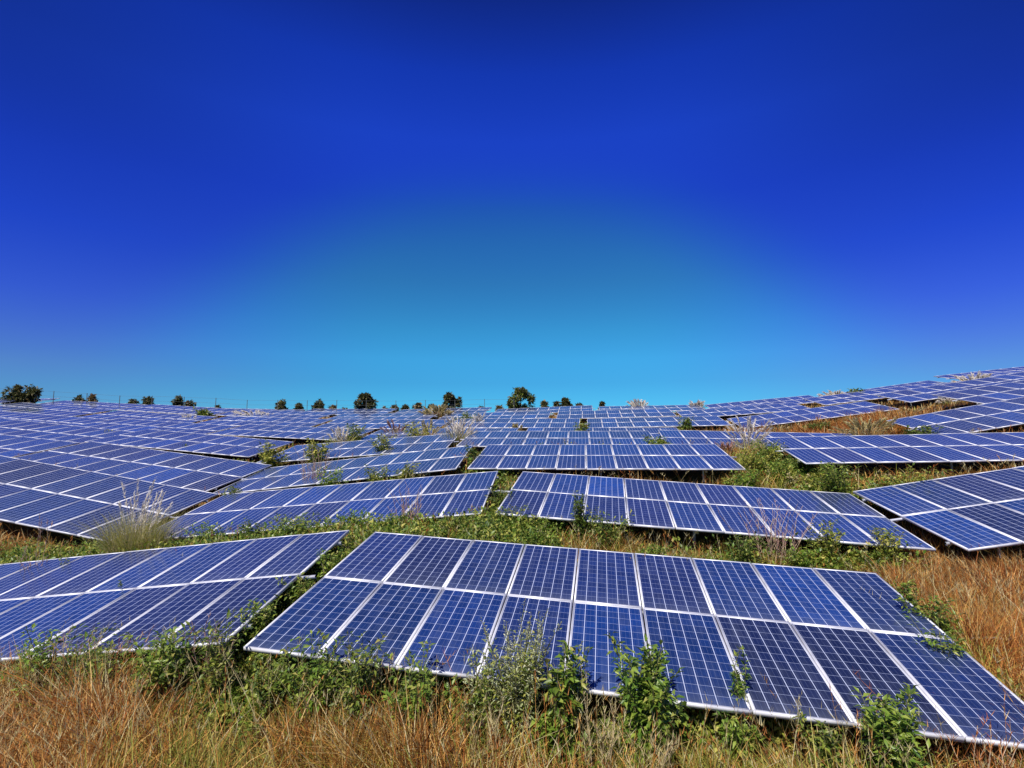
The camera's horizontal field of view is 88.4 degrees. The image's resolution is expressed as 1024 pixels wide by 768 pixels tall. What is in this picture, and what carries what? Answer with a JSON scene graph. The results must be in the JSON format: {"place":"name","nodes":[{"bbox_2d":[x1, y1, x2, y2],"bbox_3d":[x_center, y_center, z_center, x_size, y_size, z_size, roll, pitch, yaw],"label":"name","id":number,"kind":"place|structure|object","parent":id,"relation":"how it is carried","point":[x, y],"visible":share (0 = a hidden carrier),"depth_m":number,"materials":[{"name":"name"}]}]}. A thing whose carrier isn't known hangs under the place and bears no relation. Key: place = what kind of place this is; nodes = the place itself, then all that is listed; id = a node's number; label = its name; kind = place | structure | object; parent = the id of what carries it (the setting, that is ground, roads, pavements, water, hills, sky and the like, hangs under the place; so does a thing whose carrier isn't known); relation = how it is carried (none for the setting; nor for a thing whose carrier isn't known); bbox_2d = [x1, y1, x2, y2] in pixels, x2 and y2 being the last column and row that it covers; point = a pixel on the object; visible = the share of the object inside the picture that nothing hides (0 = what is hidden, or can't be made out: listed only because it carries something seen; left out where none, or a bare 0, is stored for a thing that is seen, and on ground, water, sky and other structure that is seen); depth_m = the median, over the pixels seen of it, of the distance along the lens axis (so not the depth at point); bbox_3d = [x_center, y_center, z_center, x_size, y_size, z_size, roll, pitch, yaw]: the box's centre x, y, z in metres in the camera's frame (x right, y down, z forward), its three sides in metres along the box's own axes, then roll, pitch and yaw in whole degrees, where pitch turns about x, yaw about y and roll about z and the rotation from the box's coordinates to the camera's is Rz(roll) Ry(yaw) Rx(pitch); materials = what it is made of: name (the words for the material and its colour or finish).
{"place":"outdoors","nodes":[
{"label":"outdoors","id":0,"kind":"place"},
{"bbox_2d":[0,398,1023,767],"bbox_3d":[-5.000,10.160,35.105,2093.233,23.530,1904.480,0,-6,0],"label":"ground","id":1,"kind":"structure","parent":0,"point":[688,476],"depth_m":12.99,"materials":[{"name":"plant"}]},
{"bbox_2d":[0,383,43,404],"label":"tree","id":2,"kind":"object","parent":1,"relation":"on","point":[17,395],"visible":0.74,"depth_m":45.83,"materials":[{"name":"green plant"}]},
{"bbox_2d":[0,434,79,457],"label":"solar table","id":3,"kind":"object","parent":1,"relation":"on","point":[12,446],"visible":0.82,"depth_m":23.52,"materials":[{"name":"glass"}]},
{"bbox_2d":[0,411,109,425],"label":"solar table","id":4,"kind":"object","parent":1,"relation":"on","point":[62,420],"visible":0.7,"depth_m":36.68,"materials":[{"name":"glass"}]},
{"bbox_2d":[0,402,113,416],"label":"solar table","id":5,"kind":"object","parent":1,"relation":"on","point":[48,409],"visible":0.88,"depth_m":42.75,"materials":[{"name":"glass"}]},
{"bbox_2d":[0,623,119,709],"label":"leafy weed","id":6,"kind":"object","parent":1,"relation":"on","point":[36,653],"visible":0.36,"depth_m":6.59,"materials":[{"name":"green plant"}]},
{"bbox_2d":[0,418,131,445],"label":"solar table","id":7,"kind":"object","parent":1,"relation":"on","point":[53,431],"visible":0.79,"depth_m":29.53,"materials":[{"name":"glass"}]},
{"bbox_2d":[38,400,144,410],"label":"solar table","id":8,"kind":"object","parent":1,"relation":"on","point":[113,406],"visible":0.75,"depth_m":49.52,"materials":[{"name":"glass"}]},
{"bbox_2d":[58,639,128,692],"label":"leafy weed","id":9,"kind":"object","parent":1,"relation":"on","point":[94,651],"visible":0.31,"depth_m":6.55,"materials":[{"name":"green plant"}]},
{"bbox_2d":[0,455,217,541],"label":"solar table","id":10,"kind":"object","parent":1,"relation":"on","point":[57,495],"visible":0.91,"depth_m":16.45,"materials":[{"name":"glass"}]},
{"bbox_2d":[55,476,204,553],"bbox_3d":[-9.090,3.383,12.832,3.248,2.302,3.250,-5,-8,42],"label":"grass tuft","id":11,"kind":"object","parent":1,"relation":"on","point":[141,533],"visible":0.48,"depth_m":12.66,"materials":[{"name":"plant"}]},
{"bbox_2d":[15,441,271,491],"bbox_3d":[-15.279,3.720,21.718,9.590,0.932,3.928,6,6,9],"label":"solar table","id":12,"kind":"object","parent":1,"relation":"on","point":[191,471],"visible":0.77,"depth_m":21.58,"materials":[{"name":"glass"}]},
{"bbox_2d":[80,410,216,422],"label":"solar table","id":13,"kind":"object","parent":1,"relation":"on","point":[118,414],"visible":0.72,"depth_m":41.41,"materials":[{"name":"glass"}]},
{"bbox_2d":[90,623,212,711],"bbox_3d":[-4.334,3.564,6.569,1.145,1.095,1.131,-3,-7,27],"label":"leafy weed","id":14,"kind":"object","parent":1,"relation":"on","point":[159,672],"visible":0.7,"depth_m":6.42,"materials":[{"name":"green plant"}]},
{"bbox_2d":[76,418,237,433],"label":"solar table","id":15,"kind":"object","parent":1,"relation":"on","point":[124,424],"visible":0.73,"depth_m":34.94,"materials":[{"name":"glass"}]},
{"bbox_2d":[0,530,348,661],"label":"solar table","id":16,"kind":"object","parent":1,"relation":"on","point":[195,584],"visible":0.91,"depth_m":8.98,"materials":[{"name":"glass"}]},
{"bbox_2d":[118,404,239,415],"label":"solar table","id":17,"kind":"object","parent":1,"relation":"on","point":[157,408],"visible":0.87,"depth_m":47.73,"materials":[{"name":"glass"}]},
{"bbox_2d":[85,429,293,459],"bbox_3d":[-16.963,3.517,28.072,9.590,0.915,3.928,4,5,8],"label":"solar table","id":18,"kind":"object","parent":1,"relation":"on","point":[205,443],"visible":0.92,"depth_m":27.76,"materials":[{"name":"glass"}]},
{"bbox_2d":[180,520,234,543],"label":"shrub","id":19,"kind":"object","parent":1,"relation":"on","point":[214,530],"visible":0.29,"depth_m":13.02,"materials":[{"name":"green plant"}]},
{"bbox_2d":[185,608,253,708],"bbox_3d":[-3.660,3.431,6.501,0.775,1.224,0.750,0,-6,0],"label":"leafy weed","id":20,"kind":"object","parent":1,"relation":"on","point":[218,681],"visible":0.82,"depth_m":6.42,"materials":[{"name":"green plant"}]},
{"bbox_2d":[236,594,281,659],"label":"leafy weed","id":21,"kind":"object","parent":1,"relation":"on","point":[260,623],"visible":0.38,"depth_m":7.39,"materials":[{"name":"green plant"}]},
{"bbox_2d":[199,416,332,426],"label":"solar table","id":22,"kind":"object","parent":1,"relation":"on","point":[245,420],"visible":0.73,"depth_m":40.23,"materials":[{"name":"glass"}]},
{"bbox_2d":[246,645,295,725],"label":"leafy weed","id":23,"kind":"object","parent":1,"relation":"on","point":[261,695],"visible":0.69,"depth_m":6.19,"materials":[{"name":"green plant"}]},
{"bbox_2d":[257,439,290,467],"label":"shrub","id":24,"kind":"object","parent":1,"relation":"on","point":[268,458],"visible":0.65,"depth_m":24.43,"materials":[{"name":"green plant"}]},
{"bbox_2d":[216,409,335,418],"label":"solar table","id":25,"kind":"object","parent":1,"relation":"on","point":[293,414],"visible":0.77,"depth_m":46.10,"materials":[{"name":"glass"}]},
{"bbox_2d":[210,424,373,441],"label":"solar table","id":26,"kind":"object","parent":1,"relation":"on","point":[279,431],"visible":0.84,"depth_m":33.48,"materials":[{"name":"glass"}]},
{"bbox_2d":[275,572,315,611],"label":"leafy weed","id":27,"kind":"object","parent":1,"relation":"on","point":[297,594],"visible":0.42,"depth_m":8.42,"materials":[{"name":"green plant"}]},
{"bbox_2d":[271,512,319,534],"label":"shrub","id":28,"kind":"object","parent":1,"relation":"on","point":[301,524],"visible":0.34,"depth_m":12.76,"materials":[{"name":"green plant"}]},
{"bbox_2d":[275,628,348,734],"bbox_3d":[-2.342,3.492,6.219,0.831,1.162,0.637,-2,-6,16],"label":"leafy weed","id":29,"kind":"object","parent":1,"relation":"on","point":[313,677],"visible":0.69,"depth_m":6.13,"materials":[{"name":"green plant"}]},
{"bbox_2d":[304,437,334,462],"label":"shrub","id":30,"kind":"object","parent":1,"relation":"on","point":[323,450],"visible":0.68,"depth_m":24.30,"materials":[{"name":"green plant"}]},
{"bbox_2d":[154,471,499,539],"bbox_3d":[-5.034,3.854,15.021,9.590,1.006,3.928,-6,5,5],"label":"solar table","id":31,"kind":"object","parent":1,"relation":"on","point":[461,493],"visible":0.78,"depth_m":14.90,"materials":[{"name":"glass"}]},
{"bbox_2d":[314,548,347,582],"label":"leafy weed","id":32,"kind":"object","parent":1,"relation":"on","point":[328,564],"visible":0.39,"depth_m":9.35,"materials":[{"name":"green plant"}]},
{"bbox_2d":[315,465,347,485],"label":"shrub","id":33,"kind":"object","parent":1,"relation":"on","point":[331,481],"visible":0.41,"depth_m":17.94,"materials":[{"name":"green plant"}]},
{"bbox_2d":[214,445,472,494],"bbox_3d":[-6.220,3.721,20.518,9.590,0.918,3.928,-7,4,5],"label":"solar table","id":34,"kind":"object","parent":1,"relation":"on","point":[433,460],"visible":0.81,"depth_m":20.25,"materials":[{"name":"glass"}]},
{"bbox_2d":[307,409,396,414],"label":"solar table","id":35,"kind":"object","parent":1,"relation":"on","point":[352,411],"visible":0.66,"depth_m":52.06,"materials":[{"name":"glass"}]},
{"bbox_2d":[320,631,389,733],"bbox_3d":[-1.805,3.472,6.099,0.738,1.238,0.855,5,-8,-39],"label":"leafy weed","id":36,"kind":"object","parent":1,"relation":"on","point":[368,678],"visible":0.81,"depth_m":5.99,"materials":[{"name":"green plant"}]},
{"bbox_2d":[257,434,458,463],"bbox_3d":[-7.318,3.590,26.219,9.590,0.931,3.928,-5,5,5],"label":"solar table","id":37,"kind":"object","parent":1,"relation":"on","point":[363,448],"visible":0.71,"depth_m":25.85,"materials":[{"name":"glass"}]},
{"bbox_2d":[353,392,378,408],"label":"tree","id":38,"kind":"object","parent":1,"relation":"on","point":[364,397],"visible":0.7,"depth_m":53.86,"materials":[{"name":"green plant"}]},
{"bbox_2d":[328,413,437,420],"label":"solar table","id":39,"kind":"object","parent":1,"relation":"on","point":[388,416],"visible":0.77,"depth_m":44.95,"materials":[{"name":"glass"}]},
{"bbox_2d":[317,419,450,428],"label":"solar table","id":40,"kind":"object","parent":1,"relation":"on","point":[370,423],"visible":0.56,"depth_m":38.89,"materials":[{"name":"glass"}]},
{"bbox_2d":[381,640,457,740],"bbox_3d":[-1.076,3.536,5.865,0.686,1.097,0.886,-4,-7,31],"label":"leafy weed","id":41,"kind":"object","parent":1,"relation":"on","point":[423,685],"visible":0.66,"depth_m":5.83,"materials":[{"name":"green plant"}]},
{"bbox_2d":[357,428,518,440],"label":"solar table","id":42,"kind":"object","parent":1,"relation":"on","point":[374,435],"visible":0.29,"depth_m":32.95,"materials":[{"name":"glass"}]},
{"bbox_2d":[418,403,459,419],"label":"plume grass","id":43,"kind":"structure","parent":1,"relation":"on","point":[440,410],"depth_m":45.39,"materials":[{"name":"plant"}]},
{"bbox_2d":[395,407,491,412],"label":"solar table","id":44,"kind":"object","parent":1,"relation":"on","point":[474,410],"visible":0.49,"depth_m":50.60,"materials":[{"name":"glass"}]},
{"bbox_2d":[437,413,477,447],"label":"plume grass","id":45,"kind":"object","parent":1,"relation":"on","point":[458,429],"depth_m":26.87,"materials":[{"name":"plant"}]},
{"bbox_2d":[451,644,499,753],"bbox_3d":[-0.388,3.506,5.812,0.585,1.114,0.565,2,-6,-21],"label":"leafy weed","id":46,"kind":"object","parent":1,"relation":"on","point":[474,698],"visible":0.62,"depth_m":5.76,"materials":[{"name":"green plant"}]},
{"bbox_2d":[464,691,512,763],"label":"dry stalks","id":47,"kind":"object","parent":1,"relation":"on","point":[491,725],"visible":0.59,"depth_m":5.58,"materials":[{"name":"plant"}]},
{"bbox_2d":[438,411,551,420],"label":"solar table","id":48,"kind":"object","parent":1,"relation":"on","point":[534,414],"visible":0.56,"depth_m":43.85,"materials":[{"name":"glass"}]},
{"bbox_2d":[0,418,1023,767],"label":"green ground cover","id":49,"kind":"object","parent":1,"relation":"on","point":[496,528],"visible":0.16,"depth_m":10.18,"materials":[{"name":"green plant"}]},
{"bbox_2d":[446,418,580,427],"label":"solar table","id":50,"kind":"object","parent":1,"relation":"on","point":[526,422],"visible":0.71,"depth_m":37.26,"materials":[{"name":"glass"}]},
{"bbox_2d":[480,598,561,745],"bbox_3d":[0.044,3.239,5.858,0.966,1.577,0.857,4,-7,-33],"label":"tall weed","id":51,"kind":"object","parent":1,"relation":"on","point":[520,686],"visible":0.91,"depth_m":5.73,"materials":[{"name":"green plant"}]},
{"bbox_2d":[506,387,537,408],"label":"tree","id":52,"kind":"object","parent":1,"relation":"on","point":[521,393],"visible":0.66,"depth_m":53.66,"materials":[{"name":"green plant"}]},
{"bbox_2d":[495,405,594,412],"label":"solar table","id":53,"kind":"object","parent":1,"relation":"on","point":[570,408],"visible":0.69,"depth_m":49.10,"materials":[{"name":"glass"}]},
{"bbox_2d":[456,431,656,446],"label":"solar table","id":54,"kind":"object","parent":1,"relation":"on","point":[483,438],"visible":0.76,"depth_m":25.47,"materials":[{"name":"glass"}]},
{"bbox_2d":[530,640,590,767],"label":"leafy weed","id":55,"kind":"object","parent":1,"relation":"on","point":[563,678],"visible":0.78,"depth_m":5.62,"materials":[{"name":"green plant"}]},
{"bbox_2d":[557,641,592,755],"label":"leafy weed","id":56,"kind":"object","parent":1,"relation":"on","point":[578,710],"visible":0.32,"depth_m":5.81,"materials":[{"name":"green plant"}]},
{"bbox_2d":[571,490,587,547],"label":"shrub","id":57,"kind":"object","parent":1,"relation":"on","point":[579,519],"visible":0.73,"depth_m":11.77,"materials":[{"name":"green plant"}]},
{"bbox_2d":[580,664,623,767],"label":"dry stalks","id":58,"kind":"object","parent":1,"relation":"on","point":[602,738],"visible":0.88,"depth_m":5.52,"materials":[{"name":"plant"}]},
{"bbox_2d":[527,427,677,440],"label":"solar table","id":59,"kind":"object","parent":1,"relation":"on","point":[653,431],"visible":0.25,"depth_m":32.18,"materials":[{"name":"glass"}]},
{"bbox_2d":[569,504,638,550],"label":"shrub","id":60,"kind":"object","parent":1,"relation":"on","point":[610,530],"visible":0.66,"depth_m":11.45,"materials":[{"name":"green plant"}]},
{"bbox_2d":[468,444,744,481],"bbox_3d":[3.246,3.099,19.413,9.590,0.969,3.928,-1,5,8],"label":"solar table","id":61,"kind":"object","parent":1,"relation":"on","point":[705,457],"visible":0.95,"depth_m":18.97,"materials":[{"name":"glass"}]},
{"bbox_2d":[557,409,675,418],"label":"solar table","id":62,"kind":"object","parent":1,"relation":"on","point":[629,413],"visible":0.9,"depth_m":42.08,"materials":[{"name":"glass"}]},
{"bbox_2d":[243,532,1023,749],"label":"solar table","id":63,"kind":"object","parent":1,"relation":"on","point":[811,635],"visible":0.91,"depth_m":7.26,"materials":[{"name":"glass"}]},
{"bbox_2d":[603,631,690,767],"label":"leafy weed","id":64,"kind":"object","parent":1,"relation":"on","point":[649,685],"visible":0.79,"depth_m":5.52,"materials":[{"name":"green plant"}]},
{"bbox_2d":[599,405,703,410],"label":"solar table","id":65,"kind":"object","parent":1,"relation":"on","point":[682,407],"visible":0.71,"depth_m":48.04,"materials":[{"name":"glass"}]},
{"bbox_2d":[586,416,730,427],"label":"solar table","id":66,"kind":"object","parent":1,"relation":"on","point":[706,421],"visible":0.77,"depth_m":35.81,"materials":[{"name":"glass"}]},
{"bbox_2d":[637,712,679,767],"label":"dry stalks","id":67,"kind":"object","parent":1,"relation":"on","point":[659,752],"visible":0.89,"depth_m":5.27,"materials":[{"name":"plant"}]},
{"bbox_2d":[496,471,935,552],"bbox_3d":[4.421,3.440,13.362,9.590,0.908,3.928,2,5,10],"label":"solar table","id":68,"kind":"object","parent":1,"relation":"on","point":[692,507],"visible":0.84,"depth_m":12.96,"materials":[{"name":"glass"}]},
{"bbox_2d":[712,710,759,767],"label":"leafy weed","id":69,"kind":"object","parent":1,"relation":"on","point":[737,733],"visible":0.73,"depth_m":5.50,"materials":[{"name":"green plant"}]},
{"bbox_2d":[728,645,751,725],"bbox_3d":[2.559,3.489,5.873,0.313,1.117,0.257,0,-6,0],"label":"weed sprout","id":70,"kind":"object","parent":1,"relation":"on","point":[737,686],"visible":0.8,"depth_m":5.90,"materials":[{"name":"green plant"}]},
{"bbox_2d":[676,402,808,416],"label":"solar table","id":71,"kind":"object","parent":1,"relation":"on","point":[754,409],"visible":0.85,"depth_m":41.00,"materials":[{"name":"glass"}]},
{"bbox_2d":[724,531,771,563],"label":"shrub","id":72,"kind":"object","parent":1,"relation":"on","point":[747,553],"visible":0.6,"depth_m":10.45,"materials":[{"name":"green plant"}]},
{"bbox_2d":[724,415,773,454],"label":"plume grass","id":73,"kind":"object","parent":1,"relation":"on","point":[749,436],"depth_m":22.09,"materials":[{"name":"plant"}]},
{"bbox_2d":[729,468,769,486],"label":"shrub","id":74,"kind":"object","parent":1,"relation":"on","point":[745,481],"visible":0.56,"depth_m":15.78,"materials":[{"name":"green plant"}]},
{"bbox_2d":[732,448,778,475],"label":"shrub","id":75,"kind":"object","parent":1,"relation":"on","point":[746,460],"visible":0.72,"depth_m":17.57,"materials":[{"name":"green plant"}]},
{"bbox_2d":[657,430,854,448],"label":"solar table","id":76,"kind":"object","parent":1,"relation":"on","point":[687,436],"visible":0.4,"depth_m":25.06,"materials":[{"name":"glass"}]},
{"bbox_2d":[705,395,812,408],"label":"solar table","id":77,"kind":"object","parent":1,"relation":"on","point":[798,399],"visible":0.69,"depth_m":46.81,"materials":[{"name":"glass"}]},
{"bbox_2d":[716,497,816,565],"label":"dry stalks","id":78,"kind":"object","parent":1,"relation":"on","point":[777,544],"visible":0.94,"depth_m":10.81,"materials":[{"name":"beige plant"}]},
{"bbox_2d":[749,438,788,464],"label":"shrub","id":79,"kind":"object","parent":1,"relation":"on","point":[770,448],"visible":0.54,"depth_m":18.50,"materials":[{"name":"green plant"}]},
{"bbox_2d":[760,457,798,485],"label":"shrub","id":80,"kind":"object","parent":1,"relation":"on","point":[783,469],"visible":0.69,"depth_m":16.38,"materials":[{"name":"green plant"}]},
{"bbox_2d":[783,547,814,567],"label":"shrub","id":81,"kind":"object","parent":1,"relation":"on","point":[805,561],"visible":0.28,"depth_m":10.26,"materials":[{"name":"green plant"}]},
{"bbox_2d":[727,401,897,427],"bbox_3d":[19.384,2.395,34.542,9.590,0.862,3.928,-8,4,8],"label":"solar table","id":82,"kind":"object","parent":1,"relation":"on","point":[826,412],"visible":0.86,"depth_m":34.37,"materials":[{"name":"glass"}]},
{"bbox_2d":[791,709,856,767],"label":"leafy weed","id":83,"kind":"object","parent":1,"relation":"on","point":[830,746],"visible":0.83,"depth_m":5.32,"materials":[{"name":"green plant"}]},
{"bbox_2d":[803,518,846,565],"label":"shrub","id":84,"kind":"object","parent":1,"relation":"on","point":[831,544],"visible":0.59,"depth_m":10.78,"materials":[{"name":"green plant"}]},
{"bbox_2d":[810,461,861,496],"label":"shrub","id":85,"kind":"object","parent":1,"relation":"on","point":[833,481],"visible":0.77,"depth_m":14.83,"materials":[{"name":"green plant"}]},
{"bbox_2d":[803,383,936,405],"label":"solar table","id":86,"kind":"object","parent":1,"relation":"on","point":[829,400],"visible":0.61,"depth_m":39.84,"materials":[{"name":"glass"}]},
{"bbox_2d":[865,524,909,569],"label":"shrub","id":87,"kind":"object","parent":1,"relation":"on","point":[895,549],"visible":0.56,"depth_m":10.64,"materials":[{"name":"green plant"}]},
{"bbox_2d":[764,432,1023,475],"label":"solar table","id":88,"kind":"object","parent":1,"relation":"on","point":[958,448],"visible":0.93,"depth_m":17.52,"materials":[{"name":"glass"}]},
{"bbox_2d":[850,682,939,767],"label":"leafy weed","id":89,"kind":"object","parent":1,"relation":"on","point":[887,725],"visible":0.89,"depth_m":5.14,"materials":[{"name":"green plant"}]},
{"bbox_2d":[884,576,921,606],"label":"leafy weed","id":90,"kind":"object","parent":1,"relation":"on","point":[909,582],"visible":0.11,"depth_m":8.57,"materials":[{"name":"green plant"}]},
{"bbox_2d":[874,462,946,485],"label":"shrub","id":91,"kind":"object","parent":1,"relation":"on","point":[904,481],"visible":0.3,"depth_m":14.32,"materials":[{"name":"green plant"}]},
{"bbox_2d":[892,585,964,635],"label":"leafy weed","id":92,"kind":"object","parent":1,"relation":"on","point":[935,615],"visible":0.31,"depth_m":7.59,"materials":[{"name":"green plant"}]},
{"bbox_2d":[853,466,1023,557],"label":"solar table","id":93,"kind":"object","parent":1,"relation":"on","point":[982,510],"visible":0.97,"depth_m":12.22,"materials":[{"name":"glass"}]},
{"bbox_2d":[904,614,972,657],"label":"leafy weed","id":94,"kind":"object","parent":1,"relation":"on","point":[953,646],"visible":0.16,"depth_m":6.79,"materials":[{"name":"green plant"}]},
{"bbox_2d":[875,372,1023,405],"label":"solar table","id":95,"kind":"object","parent":1,"relation":"on","point":[911,396],"visible":0.77,"depth_m":33.90,"materials":[{"name":"glass"}]},
{"bbox_2d":[886,397,1023,433],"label":"solar table","id":96,"kind":"object","parent":1,"relation":"on","point":[997,415],"visible":0.8,"depth_m":23.39,"materials":[{"name":"glass"}]},
{"bbox_2d":[933,380,1023,404],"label":"solar table","id":97,"kind":"object","parent":1,"relation":"on","point":[995,393],"visible":0.91,"depth_m":28.03,"materials":[{"name":"glass"}]},
{"bbox_2d":[934,366,1023,378],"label":"solar table","id":98,"kind":"object","parent":1,"relation":"on","point":[1003,371],"visible":0.57,"depth_m":44.40,"materials":[{"name":"glass"}]},
{"bbox_2d":[946,720,1023,767],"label":"dry stalks","id":99,"kind":"object","parent":1,"relation":"on","point":[990,756],"visible":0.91,"depth_m":5.02,"materials":[{"name":"beige plant"}]},
{"bbox_2d":[0,0,1023,413],"label":"sky","id":100,"kind":"structure","parent":0,"point":[262,203],"materials":[{"name":"blue"}]},
{"bbox_2d":[828,416,896,435],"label":"plume grass","id":101,"kind":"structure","parent":0,"point":[868,430],"depth_m":25.01,"materials":[{"name":"plant"}]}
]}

